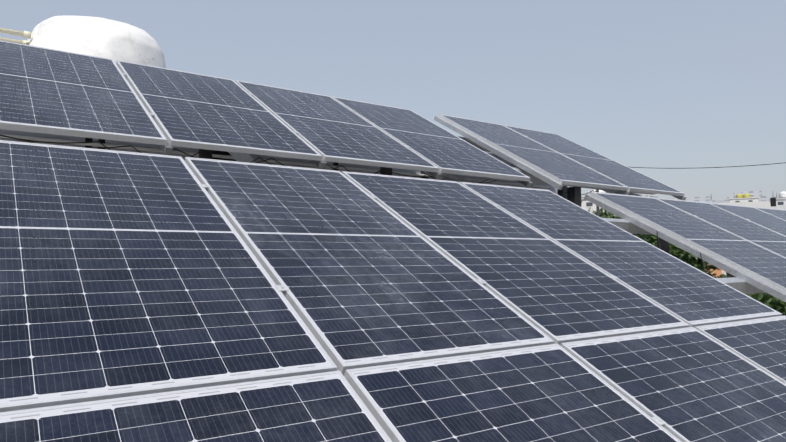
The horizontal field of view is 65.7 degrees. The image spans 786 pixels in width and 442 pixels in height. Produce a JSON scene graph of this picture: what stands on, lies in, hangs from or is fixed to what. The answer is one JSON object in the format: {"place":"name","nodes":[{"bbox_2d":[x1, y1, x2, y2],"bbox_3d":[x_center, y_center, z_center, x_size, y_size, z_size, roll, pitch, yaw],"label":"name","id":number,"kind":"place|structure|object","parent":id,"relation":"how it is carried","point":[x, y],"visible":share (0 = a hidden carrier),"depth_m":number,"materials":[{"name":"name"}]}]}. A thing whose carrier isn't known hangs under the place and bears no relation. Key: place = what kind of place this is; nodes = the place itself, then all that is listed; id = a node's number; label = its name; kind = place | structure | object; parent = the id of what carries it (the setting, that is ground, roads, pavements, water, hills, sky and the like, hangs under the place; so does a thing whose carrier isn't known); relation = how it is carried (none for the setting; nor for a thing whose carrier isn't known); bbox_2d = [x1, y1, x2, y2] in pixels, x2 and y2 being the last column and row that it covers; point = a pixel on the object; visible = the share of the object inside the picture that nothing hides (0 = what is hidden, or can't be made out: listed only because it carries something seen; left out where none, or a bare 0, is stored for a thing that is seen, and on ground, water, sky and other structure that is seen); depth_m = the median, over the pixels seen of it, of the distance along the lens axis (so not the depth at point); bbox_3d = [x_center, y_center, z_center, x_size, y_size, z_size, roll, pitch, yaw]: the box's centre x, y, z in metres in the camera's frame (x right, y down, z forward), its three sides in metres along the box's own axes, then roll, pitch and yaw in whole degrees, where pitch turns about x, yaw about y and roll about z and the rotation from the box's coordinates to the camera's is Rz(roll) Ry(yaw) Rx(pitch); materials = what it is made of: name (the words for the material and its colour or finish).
{"place":"outdoors","nodes":[
{"label":"outdoors","id":0,"kind":"place"},
{"bbox_2d":[0,0,785,199],"label":"sky","id":1,"kind":"structure","parent":0,"point":[655,85],"materials":[{"name":"blue"}]},
{"bbox_2d":[581,198,607,213],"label":"white building","id":2,"kind":"structure","parent":0,"point":[586,205],"depth_m":57.01,"materials":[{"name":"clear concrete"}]},
{"bbox_2d":[590,190,785,206],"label":"roof clutter","id":3,"kind":"object","parent":2,"relation":"on","point":[772,201],"visible":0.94,"depth_m":71.85,"materials":[{"name":"silver metal"}]},
{"bbox_2d":[581,191,778,216],"bbox_3d":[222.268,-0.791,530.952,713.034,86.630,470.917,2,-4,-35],"label":"skyline","id":4,"kind":"structure","parent":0,"point":[752,194],"depth_m":513.73},
{"label":"ground","id":5,"kind":"structure","parent":0,"visible":0},
{"bbox_2d":[588,207,620,218],"bbox_3d":[14.700,6.563,38.822,6.693,16.037,6.620,2,-4,-35],"label":"tree","id":6,"kind":"object","parent":5,"relation":"on","point":[603,214],"visible":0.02,"depth_m":39.18,"materials":[{"name":"green plant"}]},
{"bbox_2d":[608,216,726,277],"bbox_3d":[8.520,6.422,19.842,5.265,14.180,5.063,2,-4,-35],"label":"foliage","id":7,"kind":"object","parent":5,"relation":"on","point":[683,255],"visible":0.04,"depth_m":18.91,"materials":[{"name":"green plant"}]},
{"bbox_2d":[596,162,785,215],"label":"overhead cable","id":8,"kind":"object","parent":5,"relation":"on","point":[597,210],"visible":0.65,"depth_m":25.34,"materials":[{"name":"black plastic"}]},
{"bbox_2d":[700,261,721,277],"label":"peach building","id":9,"kind":"structure","parent":5,"relation":"on","point":[717,272],"depth_m":29.91,"materials":[{"name":"orange concrete"}]},
{"bbox_2d":[722,270,734,276],"bbox_3d":[16.267,2.592,29.224,0.840,0.560,0.335,-2,-4,29],"label":"ac unit","id":10,"kind":"object","parent":9,"relation":"attached to","point":[726,274],"visible":0.18,"depth_m":29.18,"materials":[{"name":"white"}]},
{"bbox_2d":[718,201,770,206],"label":"wall","id":11,"kind":"structure","parent":5,"relation":"on","point":[760,204],"depth_m":93.69,"materials":[{"name":"white paint"}]},
{"bbox_2d":[729,193,758,202],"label":"building","id":12,"kind":"structure","parent":11,"relation":"on","point":[743,197],"depth_m":95.52,"materials":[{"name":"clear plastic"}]},
{"bbox_2d":[721,274,785,315],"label":"foliage","id":13,"kind":"object","parent":5,"relation":"on","point":[778,305],"depth_m":13.94,"materials":[{"name":"green plant"}]},
{"bbox_2d":[746,293,785,313],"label":"foliage","id":14,"kind":"object","parent":5,"relation":"on","point":[751,295],"depth_m":21.07,"materials":[{"name":"green plant"}]},
{"bbox_2d":[761,206,785,209],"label":"white tank bases","id":15,"kind":"object","parent":5,"relation":"on","point":[779,207],"depth_m":70.93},
{"bbox_2d":[769,191,785,205],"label":"building","id":16,"kind":"structure","parent":15,"relation":"on","point":[780,201],"depth_m":71.69,"materials":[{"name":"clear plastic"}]},
{"bbox_3d":[-0.214,7.455,4.232,23.000,10.300,14.500,2,-4,-35],"label":"building roof","id":17,"kind":"object","parent":5,"relation":"on","visible":0},
{"bbox_2d":[0,129,557,194],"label":"mounting rail","id":18,"kind":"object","parent":17,"relation":"on","point":[125,143],"depth_m":5.83,"materials":[{"name":"metal"}]},
{"bbox_2d":[0,28,30,44],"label":"tank pipes","id":19,"kind":"object","parent":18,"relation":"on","point":[26,34],"visible":0.73,"depth_m":5.79,"materials":[{"name":"beige plastic"}]},
{"bbox_2d":[27,16,165,67],"bbox_3d":[-3.127,-1.510,6.378,1.363,1.152,1.366,2,-4,-35],"label":"storage tank","id":20,"kind":"object","parent":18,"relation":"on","point":[114,40],"visible":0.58,"depth_m":5.88,"materials":[{"name":"plastic"}]},
{"bbox_2d":[199,149,668,253],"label":"structure posts","id":21,"kind":"object","parent":17,"relation":"on","point":[573,196],"visible":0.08,"depth_m":5.77,"materials":[{"name":"black metal"}]},
{"bbox_2d":[121,73,785,425],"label":"panel mounting frame","id":22,"kind":"object","parent":21,"relation":"on","point":[742,282],"visible":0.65,"depth_m":5.08,"materials":[{"name":"metal"}]},
{"bbox_2d":[0,40,166,144],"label":"solar panel","id":23,"kind":"object","parent":22,"relation":"on","point":[50,91],"visible":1,"depth_m":3.80,"materials":[{"name":"blue glass"}]},
{"bbox_2d":[0,140,336,411],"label":"solar panel","id":24,"kind":"object","parent":22,"relation":"on","point":[124,274],"visible":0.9,"depth_m":2.05,"materials":[{"name":"blue glass"}]},
{"bbox_2d":[0,370,391,441],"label":"solar panel","id":25,"kind":"object","parent":22,"relation":"on","point":[325,407],"visible":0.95,"depth_m":1.58,"materials":[{"name":"blue glass"}]},
{"bbox_2d":[116,60,321,160],"bbox_3d":[-1.399,-0.876,4.609,1.000,0.036,2.008,2,24,-35],"label":"solar panel","id":26,"kind":"object","parent":22,"relation":"on","point":[196,110],"visible":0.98,"depth_m":4.35,"materials":[{"name":"blue glass"}]},
{"bbox_2d":[235,80,438,171],"bbox_3d":[-0.559,-0.844,5.191,1.000,0.036,2.008,2,24,-35],"label":"solar panel","id":27,"kind":"object","parent":22,"relation":"on","point":[328,128],"visible":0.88,"depth_m":4.96,"materials":[{"name":"blue glass"}]},
{"bbox_2d":[185,157,554,375],"bbox_3d":[-0.261,0.081,2.979,1.000,0.035,2.008,2,23,-35],"label":"solar panel","id":28,"kind":"object","parent":22,"relation":"on","point":[363,277],"visible":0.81,"depth_m":2.66,"materials":[{"name":"blue glass"}]},
{"bbox_2d":[0,134,768,306],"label":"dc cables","id":29,"kind":"object","parent":22,"relation":"attached to","point":[60,141],"visible":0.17,"depth_m":5.25,"materials":[{"name":"black"}]},
{"bbox_2d":[331,96,529,181],"bbox_3d":[0.280,-0.811,5.773,1.000,0.036,2.008,2,24,-35],"label":"solar panel","id":30,"kind":"object","parent":22,"relation":"on","point":[443,150],"visible":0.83,"depth_m":5.56,"materials":[{"name":"blue glass"}]},
{"bbox_2d":[344,344,681,441],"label":"solar panel","id":31,"kind":"object","parent":22,"relation":"on","point":[551,393],"visible":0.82,"depth_m":1.99,"materials":[{"name":"blue glass"}]},
{"bbox_2d":[342,171,689,344],"bbox_3d":[0.578,0.114,3.561,1.000,0.035,2.008,2,23,-35],"label":"solar panel","id":32,"kind":"object","parent":22,"relation":"on","point":[557,293],"visible":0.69,"depth_m":3.29,"materials":[{"name":"blue glass"}]},
{"bbox_2d":[438,114,628,190],"bbox_3d":[1.438,-0.769,6.554,1.000,0.036,2.008,2,24,-35],"label":"solar panel","id":33,"kind":"object","parent":22,"relation":"on","point":[548,162],"visible":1,"depth_m":6.34,"materials":[{"name":"blue glass"}]},
{"bbox_2d":[503,125,684,195],"bbox_3d":[2.277,-0.736,7.136,1.000,0.036,2.008,2,24,-35],"label":"solar panel","id":34,"kind":"object","parent":22,"relation":"on","point":[633,180],"visible":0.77,"depth_m":6.96,"materials":[{"name":"blue glass"}]},
{"bbox_2d":[459,182,781,327],"bbox_3d":[1.418,0.147,4.143,1.000,0.035,2.008,2,23,-35],"label":"solar panel","id":35,"kind":"object","parent":22,"relation":"on","point":[691,296],"visible":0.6,"depth_m":3.91,"materials":[{"name":"blue glass"}]},
{"bbox_2d":[560,327,785,441],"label":"solar panel","id":36,"kind":"object","parent":22,"relation":"on","point":[690,384],"visible":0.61,"depth_m":2.46,"materials":[{"name":"blue glass"}]},
{"bbox_2d":[590,192,785,293],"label":"solar panel","id":37,"kind":"object","parent":22,"relation":"on","point":[759,263],"visible":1,"depth_m":5.12,"materials":[{"name":"blue glass"}]},
{"bbox_2d":[656,198,785,257],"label":"solar panel","id":38,"kind":"object","parent":22,"relation":"on","point":[759,235],"visible":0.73,"depth_m":5.98,"materials":[{"name":"blue glass"}]},
{"bbox_2d":[695,315,785,382],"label":"solar panel","id":39,"kind":"object","parent":22,"relation":"on","point":[760,343],"visible":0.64,"depth_m":3.10,"materials":[{"name":"blue glass"}]},
{"bbox_2d":[709,203,785,235],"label":"solar panel","id":40,"kind":"object","parent":22,"relation":"on","point":[765,220],"visible":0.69,"depth_m":6.74,"materials":[{"name":"blue glass"}]},
{"bbox_2d":[754,207,785,220],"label":"solar panel","id":41,"kind":"object","parent":22,"relation":"on","point":[780,213],"visible":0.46,"depth_m":7.39,"materials":[{"name":"blue glass"}]}
]}

